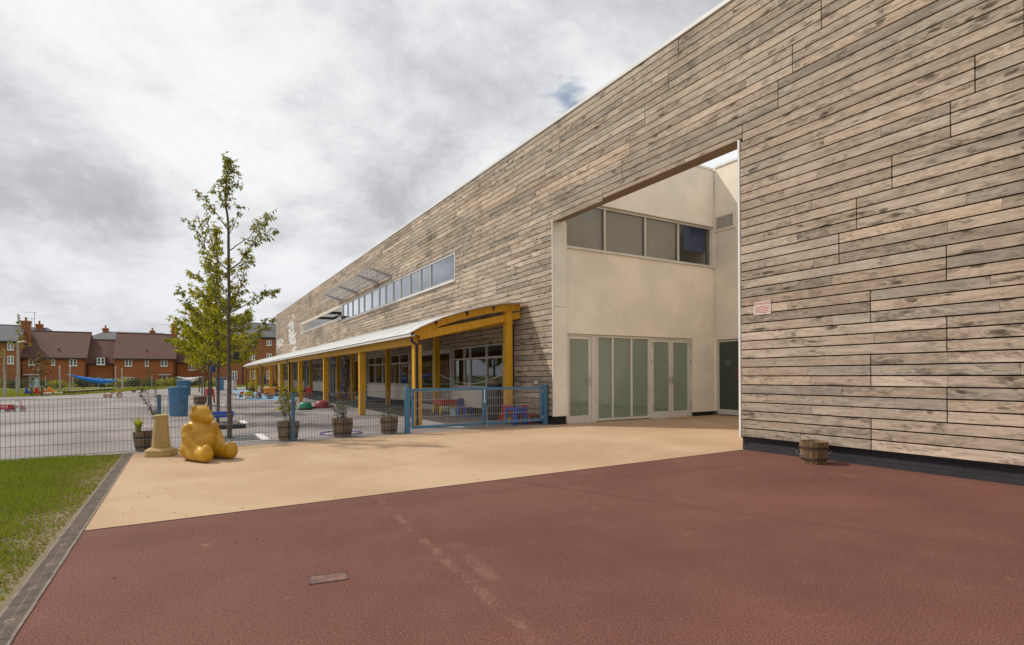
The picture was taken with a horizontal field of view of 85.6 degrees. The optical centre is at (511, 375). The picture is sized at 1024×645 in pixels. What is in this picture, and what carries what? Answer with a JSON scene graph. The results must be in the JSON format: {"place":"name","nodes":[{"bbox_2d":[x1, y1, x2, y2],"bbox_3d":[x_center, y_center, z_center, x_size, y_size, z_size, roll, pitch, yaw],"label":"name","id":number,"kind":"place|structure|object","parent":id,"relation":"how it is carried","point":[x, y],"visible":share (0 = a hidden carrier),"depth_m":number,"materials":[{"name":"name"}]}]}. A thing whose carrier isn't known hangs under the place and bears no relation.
{"place":"outdoors","nodes":[
{"label":"outdoors","id":0,"kind":"place"},
{"bbox_2d":[0,453,123,612],"bbox_3d":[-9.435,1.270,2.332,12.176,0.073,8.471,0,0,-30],"label":"lawn grass","id":1,"kind":"structure","parent":0,"point":[23,480],"depth_m":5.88,"materials":[{"name":"green plant"}]},
{"bbox_2d":[0,384,268,396],"bbox_3d":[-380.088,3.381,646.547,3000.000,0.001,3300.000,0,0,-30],"label":"ground","id":2,"kind":"structure","parent":0,"point":[7,389],"depth_m":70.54,"materials":[{"name":"green plant"}]},
{"bbox_2d":[0,378,29,389],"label":"hedge shrub","id":3,"kind":"object","parent":2,"relation":"on","point":[13,386],"visible":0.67,"depth_m":60.55,"materials":[{"name":"green plant"}]},
{"bbox_2d":[0,312,37,387],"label":"brick house","id":4,"kind":"structure","parent":2,"relation":"on","point":[7,331],"depth_m":70.87,"materials":[{"name":"orange brick"}]},
{"bbox_2d":[7,356,13,363],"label":"window","id":5,"kind":"structure","parent":4,"relation":"in","point":[10,359],"depth_m":70.53,"materials":[{"name":"white paint"}]},
{"bbox_2d":[8,314,31,391],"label":"sapling","id":6,"kind":"object","parent":2,"relation":"on","point":[18,329],"visible":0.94,"depth_m":50.21,"materials":[{"name":"green plant"}]},
{"bbox_2d":[16,341,26,392],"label":"street lamp","id":7,"kind":"object","parent":2,"relation":"on","point":[17,379],"visible":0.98,"depth_m":41.39,"materials":[{"name":"grey metal"}]},
{"bbox_2d":[21,353,58,389],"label":"sapling","id":8,"kind":"object","parent":2,"relation":"on","point":[38,361],"visible":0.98,"depth_m":57.88,"materials":[{"name":"green plant"}]},
{"bbox_2d":[31,318,52,330],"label":"slate house","id":9,"kind":"structure","parent":2,"relation":"on","point":[39,325],"depth_m":81.33,"materials":[{"name":"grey brick"}]},
{"bbox_2d":[30,378,61,388],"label":"hedge shrub","id":10,"kind":"object","parent":2,"relation":"on","point":[41,384],"visible":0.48,"depth_m":64.04,"materials":[{"name":"green plant"}]},
{"bbox_2d":[20,330,92,387],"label":"brick house","id":11,"kind":"structure","parent":2,"relation":"on","point":[64,350],"depth_m":75.10,"materials":[{"name":"red brick"}]},
{"bbox_2d":[28,376,36,387],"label":"door","id":12,"kind":"structure","parent":11,"relation":"in","point":[30,378],"depth_m":72.86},
{"bbox_2d":[69,359,76,365],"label":"window","id":13,"kind":"structure","parent":11,"relation":"in","point":[72,362],"depth_m":75.08,"materials":[{"name":"white paint"}]},
{"bbox_2d":[47,380,76,388],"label":"hedge shrub","id":14,"kind":"object","parent":2,"relation":"on","point":[57,383],"visible":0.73,"depth_m":62.56,"materials":[{"name":"green plant"}]},
{"bbox_2d":[0,453,133,644],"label":"drainage channel","id":15,"kind":"object","parent":2,"relation":"on","point":[16,611],"visible":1,"depth_m":3.65,"materials":[{"name":"grey concrete"}]},
{"bbox_2d":[69,366,70,390],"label":"sail pole","id":16,"kind":"object","parent":2,"relation":"on","point":[69,378],"visible":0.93,"depth_m":47.30,"materials":[{"name":"metal"}]},
{"bbox_2d":[67,374,120,383],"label":"furled sail","id":17,"kind":"object","parent":16,"relation":"hanging from","point":[95,380],"visible":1,"depth_m":48.42,"materials":[{"name":"blue fabric"}]},
{"bbox_2d":[66,379,89,386],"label":"hedge shrub","id":18,"kind":"object","parent":2,"relation":"on","point":[80,383],"visible":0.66,"depth_m":65.09,"materials":[{"name":"green plant"}]},
{"bbox_2d":[52,388,112,393],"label":"sand bed","id":19,"kind":"object","parent":2,"relation":"on","point":[79,391],"visible":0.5,"depth_m":43.85,"materials":[{"name":"beige sand"}]},
{"bbox_2d":[0,376,192,389],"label":"wire fence","id":20,"kind":"object","parent":2,"relation":"on","point":[45,380],"visible":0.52,"depth_m":57.62,"materials":[{"name":"metal"}]},
{"bbox_2d":[87,339,114,386],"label":"link house","id":21,"kind":"structure","parent":2,"relation":"on","point":[100,362],"depth_m":77.97,"materials":[{"name":"orange brick"}]},
{"bbox_2d":[97,358,104,364],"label":"window","id":22,"kind":"structure","parent":21,"relation":"in","point":[100,361],"depth_m":76.78,"materials":[{"name":"white paint"}]},
{"bbox_2d":[106,377,129,387],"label":"hedge shrub","id":23,"kind":"object","parent":2,"relation":"on","point":[118,381],"visible":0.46,"depth_m":67.80,"materials":[{"name":"green plant"}]},
{"bbox_2d":[93,325,163,338],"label":"slate house","id":24,"kind":"structure","parent":2,"relation":"on","point":[106,333],"depth_m":89.78,"materials":[{"name":"grey tile"}]},
{"bbox_2d":[123,378,147,386],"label":"hedge shrub","id":25,"kind":"object","parent":2,"relation":"on","point":[132,383],"visible":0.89,"depth_m":67.78,"materials":[{"name":"green plant"}]},
{"bbox_2d":[113,321,176,386],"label":"brick house","id":26,"kind":"structure","parent":2,"relation":"on","point":[136,354],"depth_m":80.14,"materials":[{"name":"red brick"}]},
{"bbox_2d":[142,379,164,386],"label":"hedge shrub","id":27,"kind":"object","parent":2,"relation":"on","point":[154,383],"visible":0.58,"depth_m":70.27,"materials":[{"name":"green plant"}]},
{"bbox_2d":[156,377,177,386],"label":"hedge shrub","id":28,"kind":"object","parent":2,"relation":"on","point":[168,382],"visible":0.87,"depth_m":70.19,"materials":[{"name":"green plant"}]},
{"bbox_2d":[176,340,207,383],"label":"brick house","id":29,"kind":"structure","parent":2,"relation":"on","point":[184,369],"depth_m":82.89,"materials":[{"name":"red brick"}]},
{"bbox_2d":[209,322,275,384],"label":"apartment block","id":30,"kind":"structure","parent":2,"relation":"on","point":[266,348],"depth_m":80.54,"materials":[{"name":"orange brick"}]},
{"bbox_2d":[276,0,1023,485],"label":"school building","id":31,"kind":"structure","parent":2,"relation":"on","point":[854,210],"depth_m":8.73,"materials":[{"name":"wood"}]},
{"bbox_2d":[284,366,287,380],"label":"window","id":32,"kind":"structure","parent":31,"relation":"in","point":[285,367],"depth_m":51.38,"materials":[{"name":"glass"}]},
{"bbox_2d":[294,364,303,380],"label":"window","id":33,"kind":"structure","parent":31,"relation":"in","point":[295,366],"depth_m":46.63,"materials":[{"name":"glass"}]},
{"bbox_2d":[313,362,322,381],"bbox_3d":[-13.217,-0.214,38.167,0.080,1.336,4.780,0,0,-30],"label":"window","id":34,"kind":"structure","parent":31,"relation":"in","point":[316,368],"depth_m":39.19,"materials":[{"name":"metal"}]},
{"bbox_2d":[330,362,332,395],"bbox_3d":[-11.511,0.226,35.189,0.121,2.116,0.720,0,0,-30],"label":"door","id":35,"kind":"structure","parent":31,"relation":"in","point":[331,394],"depth_m":35.19,"materials":[{"name":"metal"}]},
{"bbox_2d":[341,361,344,396],"bbox_3d":[-10.018,0.213,32.738,0.050,2.146,0.600,0,0,-30],"label":"dark door","id":36,"kind":"structure","parent":31,"relation":"in","point":[342,363],"depth_m":32.71,"materials":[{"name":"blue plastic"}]},
{"bbox_2d":[368,353,408,384],"bbox_3d":[-5.767,-0.256,25.494,0.080,1.336,5.980,0,0,-30],"label":"window","id":37,"kind":"structure","parent":31,"relation":"in","point":[399,355],"depth_m":25.97,"materials":[{"name":"metal"}]},
{"bbox_2d":[342,252,454,319],"bbox_3d":[-5.923,-3.712,25.687,0.080,0.968,15.830,0,0,-30],"label":"window","id":38,"kind":"structure","parent":31,"relation":"in","point":[438,272],"depth_m":23.34,"materials":[{"name":"glass"}]},
{"bbox_2d":[422,352,432,407],"bbox_3d":[-3.320,0.181,21.256,0.121,2.116,1.545,0,0,-30],"label":"door","id":39,"kind":"structure","parent":31,"relation":"in","point":[428,353],"depth_m":21.05,"materials":[{"name":"metal"}]},
{"bbox_2d":[440,350,450,409],"bbox_3d":[-2.527,0.176,19.907,0.121,2.116,1.545,0,0,-30],"label":"door","id":40,"kind":"structure","parent":31,"relation":"in","point":[447,351],"depth_m":19.41,"materials":[{"name":"metal"}]},
{"bbox_2d":[452,343,502,387],"bbox_3d":[-1.128,-0.282,17.602,0.080,1.336,3.590,0,0,-30],"label":"window","id":41,"kind":"structure","parent":31,"relation":"in","point":[487,357],"depth_m":17.94,"materials":[{"name":"metal"}]},
{"bbox_2d":[567,335,590,421],"bbox_3d":[1.764,0.088,14.423,0.780,2.235,0.121,0,0,-30],"label":"door","id":42,"kind":"structure","parent":31,"relation":"in","point":[584,417],"depth_m":14.51,"materials":[{"name":"white metal"}]},
{"bbox_2d":[596,335,649,420],"bbox_3d":[3.069,0.068,15.237,1.925,2.290,0.080,0,0,-30],"label":"window","id":43,"kind":"structure","parent":31,"relation":"in","point":[630,338],"depth_m":15.30,"materials":[{"name":"green glass"}]},
{"bbox_2d":[567,207,710,265],"bbox_3d":[3.722,-3.926,15.652,5.580,1.210,0.070,0,0,-30],"label":"window","id":44,"kind":"structure","parent":31,"relation":"in","point":[601,208],"depth_m":15.68,"materials":[{"name":"grey metal"}]},
{"bbox_2d":[652,339,671,416],"bbox_3d":[4.314,0.073,15.922,0.775,2.235,0.121,0,0,-30],"label":"door","id":45,"kind":"structure","parent":31,"relation":"in","point":[660,413],"depth_m":16.03,"materials":[{"name":"white metal"}]},
{"bbox_2d":[671,340,689,415],"bbox_3d":[4.991,0.070,16.320,0.775,2.235,0.121,0,0,-30],"label":"door","id":46,"kind":"structure","parent":31,"relation":"in","point":[680,412],"depth_m":16.41,"materials":[{"name":"white metal"}]},
{"bbox_2d":[717,339,738,414],"bbox_3d":[6.542,0.059,16.606,0.050,2.250,0.840,0,0,-30],"label":"door","id":47,"kind":"structure","parent":31,"relation":"in","point":[728,353],"depth_m":16.64,"materials":[{"name":"grey glass"}]},
{"bbox_2d":[754,300,770,314],"bbox_3d":[3.971,-1.072,8.771,0.005,0.210,0.301,0,0,-30],"label":"warning sign","id":48,"kind":"object","parent":31,"relation":"attached to","point":[762,307],"visible":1,"depth_m":8.77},
{"bbox_2d":[0,386,540,459],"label":"playground asphalt","id":49,"kind":"structure","parent":0,"point":[129,403],"depth_m":15.90,"materials":[{"name":"grey asphalt"}]},
{"bbox_2d":[0,349,6,396],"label":"sapling","id":50,"kind":"object","parent":49,"relation":"on","point":[4,377],"visible":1,"depth_m":36.28,"materials":[{"name":"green plant"}]},
{"bbox_2d":[0,400,25,410],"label":"tricycle","id":51,"kind":"object","parent":49,"relation":"on","point":[7,407],"visible":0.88,"depth_m":20.64,"materials":[{"name":"red plastic"}]},
{"bbox_2d":[30,378,43,395],"bbox_3d":[-33.122,0.809,38.524,0.700,1.250,0.400,0,0,-30],"label":"bird table","id":52,"kind":"object","parent":49,"relation":"on","point":[36,383],"visible":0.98,"depth_m":38.45,"materials":[{"name":"grey wood"}]},
{"bbox_2d":[103,385,121,396],"bbox_3d":[-24.670,1.003,34.258,1.018,0.768,0.483,0,0,0],"label":"tricycle","id":53,"kind":"object","parent":49,"relation":"on","point":[109,395],"visible":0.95,"depth_m":34.24,"materials":[{"name":"orange plastic"}]},
{"bbox_2d":[132,430,152,450],"bbox_3d":[-6.299,1.125,9.541,0.420,0.320,0.420,0,0,-30],"label":"planter tub","id":54,"kind":"object","parent":49,"relation":"on","point":[144,434],"visible":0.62,"depth_m":9.37,"materials":[{"name":"wood"}]},
{"bbox_2d":[130,416,145,431],"bbox_3d":[-6.401,0.846,9.417,0.285,0.359,0.271,0,0,38],"label":"spiky plant","id":55,"kind":"object","parent":54,"relation":"on","point":[138,423],"visible":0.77,"depth_m":9.41,"materials":[{"name":"green plant"}]},
{"bbox_2d":[139,366,156,418],"bbox_3d":[-6.298,0.418,9.606,0.345,1.176,0.191,0,0,-30],"label":"spindly shrub","id":56,"kind":"object","parent":54,"relation":"on","point":[151,409],"visible":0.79,"depth_m":9.58,"materials":[{"name":"green plant"}]},
{"bbox_2d":[167,387,188,415],"bbox_3d":[-10.905,0.843,18.063,0.613,0.936,0.613,0,0,-30],"label":"fluted bin","id":57,"kind":"object","parent":49,"relation":"on","point":[175,394],"visible":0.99,"depth_m":17.84,"materials":[{"name":"blue plastic"}]},
{"bbox_2d":[176,380,190,394],"bbox_3d":[-23.075,0.861,38.864,0.901,1.036,0.901,0,0,-30],"label":"fluted bin","id":58,"kind":"object","parent":49,"relation":"on","point":[183,383],"visible":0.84,"depth_m":38.56,"materials":[{"name":"blue plastic"}]},
{"bbox_2d":[194,396,206,403],"bbox_3d":[-14.387,1.150,25.469,0.540,0.360,0.540,0,0,-30],"label":"planter tub","id":59,"kind":"object","parent":49,"relation":"on","point":[198,399],"visible":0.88,"depth_m":25.27,"materials":[{"name":"wood"}]},
{"bbox_2d":[185,344,216,393],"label":"young tree","id":60,"kind":"object","parent":49,"relation":"on","point":[202,374],"visible":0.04,"depth_m":40.56,"materials":[{"name":"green plant"}]},
{"bbox_2d":[0,391,404,459],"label":"fence","id":61,"kind":"object","parent":49,"relation":"on","point":[292,426],"visible":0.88,"depth_m":9.87,"materials":[{"name":"grey metal"}]},
{"bbox_2d":[212,411,233,422],"bbox_3d":[-7.474,1.112,14.166,0.620,0.360,0.400,0,0,-25],"label":"sand tray","id":62,"kind":"object","parent":49,"relation":"on","point":[221,414],"visible":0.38,"depth_m":14.01,"materials":[{"name":"blue plastic"}]},
{"bbox_2d":[214,377,236,389],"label":"play hut","id":63,"kind":"object","parent":49,"relation":"on","point":[223,383],"visible":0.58,"depth_m":52.36,"materials":[{"name":"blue plastic"}]},
{"bbox_2d":[212,420,247,423],"bbox_3d":[-7.917,1.293,15.004,1.294,0.016,1.320,0,0,-30],"label":"tree grate","id":64,"kind":"object","parent":49,"relation":"on","point":[244,421],"visible":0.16,"depth_m":15.42,"materials":[{"name":"metal"}]},
{"bbox_2d":[166,224,261,421],"bbox_3d":[-8.075,-1.393,14.853,2.248,5.399,2.167,0,0,-16],"label":"young tree","id":65,"kind":"object","parent":64,"relation":"on","point":[215,319],"visible":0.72,"depth_m":14.90,"materials":[{"name":"green plant"}]},
{"bbox_2d":[219,422,245,428],"bbox_3d":[-6.970,1.223,13.467,0.825,0.132,0.352,0,0,-33],"label":"rubble tray","id":66,"kind":"object","parent":49,"relation":"on","point":[236,425],"visible":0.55,"depth_m":13.45,"materials":[{"name":"black plastic"}]},
{"bbox_2d":[223,434,269,442],"bbox_3d":[-5.715,1.281,11.252,1.300,0.016,1.400,0,0,-30],"label":"tree grate","id":67,"kind":"object","parent":49,"relation":"on","point":[246,437],"visible":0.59,"depth_m":11.17,"materials":[{"name":"metal"}]},
{"bbox_2d":[174,151,280,438],"bbox_3d":[-5.638,-1.624,11.149,1.999,5.834,1.330,0,0,-3],"label":"young tree","id":68,"kind":"object","parent":67,"relation":"on","point":[226,166],"visible":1,"depth_m":11.17,"materials":[{"name":"green plant"}]},
{"bbox_2d":[230,344,239,359],"bbox_3d":[-5.600,-0.468,11.174,0.165,0.318,0.125,0,0,-42],"label":"nest box","id":69,"kind":"object","parent":68,"relation":"attached to","point":[236,354],"visible":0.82,"depth_m":11.15,"materials":[{"name":"wood"}]},
{"bbox_2d":[89,433,412,455],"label":"fence kerb","id":70,"kind":"structure","parent":49,"relation":"on","point":[286,442],"depth_m":10.61,"materials":[{"name":"concrete"}]},
{"bbox_2d":[232,390,322,400],"bbox_3d":[-18.850,1.358,41.694,4.650,0.001,29.000,0,0,-30],"label":"blue painted patch","id":71,"kind":"object","parent":49,"relation":"on","point":[264,397],"visible":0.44,"depth_m":33.34,"materials":[{"name":"paint"}]},
{"bbox_2d":[243,391,253,397],"bbox_3d":[-15.372,1.126,32.242,0.520,0.380,0.465,0,0,-42],"label":"toy block stand","id":72,"kind":"object","parent":71,"relation":"on","point":[248,396],"visible":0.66,"depth_m":32.10,"materials":[{"name":"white plastic"}]},
{"bbox_2d":[262,387,297,395],"bbox_3d":[-14.796,1.067,35.784,2.500,0.530,1.050,0,0,-10],"label":"play table","id":73,"kind":"object","parent":71,"relation":"on","point":[272,391],"visible":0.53,"depth_m":35.47,"materials":[{"name":"orange plastic"}]},
{"bbox_2d":[306,387,315,397],"bbox_3d":[-11.562,0.994,31.712,0.431,0.648,0.408,0,0,12],"label":"child chair","id":74,"kind":"object","parent":71,"relation":"on","point":[309,390],"visible":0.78,"depth_m":31.54,"materials":[{"name":"red plastic"}]},
{"bbox_2d":[277,420,298,440],"bbox_3d":[-4.409,1.090,10.884,0.420,0.370,0.420,0,0,-30],"label":"planter tub","id":75,"kind":"object","parent":49,"relation":"on","point":[282,426],"visible":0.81,"depth_m":10.71,"materials":[{"name":"wood"}]},
{"bbox_2d":[276,382,303,421],"bbox_3d":[-4.423,0.545,10.947,0.540,0.822,0.513,0,0,-30],"label":"leafy shrub","id":76,"kind":"object","parent":75,"relation":"on","point":[286,402],"visible":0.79,"depth_m":10.85,"materials":[{"name":"green plant"}]},
{"bbox_2d":[298,401,316,409],"bbox_3d":[-7.771,1.138,20.948,0.675,0.310,0.440,0,0,-30],"label":"sand shell","id":77,"kind":"object","parent":49,"relation":"on","point":[302,406],"visible":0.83,"depth_m":20.76,"materials":[{"name":"green plastic"}]},
{"bbox_2d":[314,400,333,407],"bbox_3d":[-7.477,1.137,21.933,0.790,0.310,0.528,0,0,-30],"label":"sand shell","id":78,"kind":"object","parent":49,"relation":"on","point":[319,404],"visible":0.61,"depth_m":21.72,"materials":[{"name":"red plastic"}]},
{"bbox_2d":[332,417,352,436],"bbox_3d":[-3.527,1.080,11.495,0.430,0.380,0.430,0,0,-30],"label":"planter tub","id":79,"kind":"object","parent":49,"relation":"on","point":[335,425],"visible":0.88,"depth_m":11.33,"materials":[{"name":"wood"}]},
{"bbox_2d":[328,402,350,418],"bbox_3d":[-3.603,0.734,11.473,0.448,0.416,0.456,0,0,-30],"label":"leggy shrub","id":80,"kind":"object","parent":79,"relation":"on","point":[341,410],"visible":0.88,"depth_m":11.46,"materials":[{"name":"green plant"}]},
{"bbox_2d":[336,357,350,417],"bbox_3d":[-3.518,0.265,11.585,0.370,1.351,0.168,0,0,-30],"label":"dry shrub","id":81,"kind":"object","parent":79,"relation":"on","point":[342,406],"visible":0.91,"depth_m":11.59,"materials":[{"name":"green plant"}]},
{"bbox_2d":[243,302,523,425],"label":"covered walkway","id":82,"kind":"structure","parent":49,"relation":"on","point":[393,337],"depth_m":17.06,"materials":[{"name":"white paint"}]},
{"bbox_2d":[437,373,502,386],"bbox_3d":[-1.457,0.137,16.979,0.186,0.442,4.795,0,0,-30],"label":"rope","id":83,"kind":"object","parent":82,"relation":"attached to","point":[469,384],"visible":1,"depth_m":16.54,"materials":[{"name":"fabric"}]},
{"bbox_2d":[380,416,397,433],"bbox_3d":[-2.688,1.085,12.081,0.400,0.360,0.400,0,0,-30],"label":"planter tub","id":84,"kind":"object","parent":49,"relation":"on","point":[385,422],"visible":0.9,"depth_m":11.92,"materials":[{"name":"wood"}]},
{"bbox_2d":[432,399,457,414],"bbox_3d":[-2.223,1.038,18.294,0.680,0.471,0.731,0,0,-30],"label":"play table","id":85,"kind":"object","parent":49,"relation":"on","point":[447,402],"visible":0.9,"depth_m":18.04,"materials":[{"name":"red plastic"}]},
{"bbox_2d":[449,408,461,415],"bbox_3d":[-1.784,1.147,17.450,0.260,0.225,0.320,0,0,-36],"label":"storage box","id":86,"kind":"object","parent":49,"relation":"on","point":[454,411],"visible":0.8,"depth_m":17.32,"materials":[{"name":"plastic"}]},
{"bbox_2d":[457,398,472,416],"bbox_3d":[-1.438,0.980,16.958,0.355,0.564,0.375,0,0,31],"label":"child chair","id":87,"kind":"object","parent":49,"relation":"on","point":[460,403],"visible":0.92,"depth_m":16.94,"materials":[{"name":"blue plastic"}]},
{"bbox_2d":[487,377,502,419],"bbox_3d":[-0.499,0.650,15.654,0.490,1.205,0.490,0,0,-30],"label":"water butt","id":88,"kind":"object","parent":49,"relation":"on","point":[495,382],"visible":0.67,"depth_m":15.46,"materials":[{"name":"black plastic"}]},
{"bbox_2d":[498,404,512,420],"bbox_3d":[-0.163,1.010,14.691,0.337,0.490,0.320,0,0,-17],"label":"child chair","id":89,"kind":"object","parent":49,"relation":"on","point":[503,410],"visible":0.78,"depth_m":14.55,"materials":[{"name":"red plastic"}]},
{"bbox_2d":[505,407,526,424],"bbox_3d":[0.108,1.039,14.270,0.420,0.420,0.440,0,0,-33],"label":"play table","id":90,"kind":"object","parent":49,"relation":"on","point":[520,412],"visible":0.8,"depth_m":14.18,"materials":[{"name":"blue plastic"}]},
{"bbox_2d":[520,404,536,423],"bbox_3d":[0.426,1.006,14.399,0.320,0.490,0.337,0,0,37],"label":"child chair","id":91,"kind":"object","parent":49,"relation":"on","point":[521,416],"visible":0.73,"depth_m":14.37,"materials":[{"name":"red plastic"}]},
{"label":"sail pole","id":92,"kind":"object","parent":49,"relation":"on","visible":0},
{"bbox_2d":[179,377,198,381],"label":"furled sail","id":93,"kind":"object","parent":92,"relation":"hanging from","point":[193,379],"visible":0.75,"depth_m":57.10,"materials":[{"name":"white fabric"}]},
{"bbox_2d":[0,0,736,339],"label":"sky","id":94,"kind":"structure","parent":0,"point":[349,119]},
{"bbox_2d":[84,414,742,529],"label":"buff paving","id":95,"kind":"structure","parent":0,"point":[253,477],"depth_m":7.95,"materials":[{"name":"concrete"}]},
{"bbox_2d":[144,414,177,456],"bbox_3d":[-5.606,0.954,8.824,0.390,0.655,0.390,0,0,-3],"label":"stone pedestal","id":96,"kind":"object","parent":95,"relation":"on","point":[161,446],"visible":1,"depth_m":8.73,"materials":[{"name":"beige stone"}]},
{"bbox_2d":[179,405,237,461],"bbox_3d":[-4.646,0.862,8.370,0.796,0.824,0.609,0,0,27],"label":"bear statue","id":97,"kind":"object","parent":95,"relation":"on","point":[203,439],"visible":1,"depth_m":8.28,"materials":[{"name":"paint"}]},
{"bbox_2d":[84,450,737,530],"bbox_3d":[0.158,1.249,6.811,8.639,0.006,0.012,0,0,-32],"label":"paving edge strip","id":98,"kind":"object","parent":95,"relation":"on","point":[372,495],"visible":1,"depth_m":5.68,"materials":[{"name":"concrete"}]},
{"bbox_2d":[404,385,547,433],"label":"double gate","id":99,"kind":"structure","parent":95,"relation":"on","point":[543,393],"depth_m":12.92,"materials":[{"name":"metal"}]},
{"bbox_2d":[11,450,1023,644],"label":"red paving","id":100,"kind":"structure","parent":0,"point":[744,547],"depth_m":3.62,"materials":[{"name":"red asphalt"}]},
{"bbox_2d":[308,571,349,584],"bbox_3d":[-1.135,1.259,3.423,0.236,0.015,0.148,0,0,-22],"label":"access cover","id":101,"kind":"object","parent":100,"relation":"on","point":[327,577],"visible":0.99,"depth_m":3.42,"materials":[{"name":"grey metal"}]},
{"bbox_2d":[796,439,831,464],"bbox_3d":[4.215,1.071,7.718,0.369,0.310,0.369,0,0,45],"label":"planter tub","id":102,"kind":"object","parent":100,"relation":"on","point":[813,452],"visible":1,"depth_m":7.58,"materials":[{"name":"wood"}]},
{"bbox_3d":[-10.425,1.307,19.271,1.294,0.016,1.320,0,0,-30],"label":"tree grate","id":103,"kind":"object","parent":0,"visible":0},
{"bbox_2d":[162,276,250,409],"bbox_3d":[-10.485,-1.108,19.142,2.806,4.855,2.824,0,0,-30],"label":"young tree","id":104,"kind":"object","parent":103,"relation":"on","point":[192,320],"visible":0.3,"depth_m":18.93,"materials":[{"name":"green plant"}]},
{"bbox_3d":[-13.314,1.323,24.185,1.294,0.016,1.320,0,0,-30],"label":"tree grate","id":105,"kind":"object","parent":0,"visible":0},
{"bbox_2d":[170,301,237,404],"bbox_3d":[-13.249,-1.012,24.087,2.771,4.693,3.028,0,0,-41],"label":"young tree","id":106,"kind":"object","parent":105,"relation":"on","point":[188,356],"visible":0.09,"depth_m":24.05,"materials":[{"name":"green plant"}]},
{"bbox_3d":[-17.825,1.348,31.857,1.294,0.016,1.320,0,0,-30],"label":"tree grate","id":107,"kind":"object","parent":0,"visible":0},
{"bbox_2d":[184,330,221,394],"bbox_3d":[-17.699,-0.932,32.097,2.577,4.583,3.140,0,0,-11],"label":"young tree","id":108,"kind":"object","parent":107,"relation":"on","point":[187,359],"visible":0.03,"depth_m":31.89,"materials":[{"name":"green plant"}]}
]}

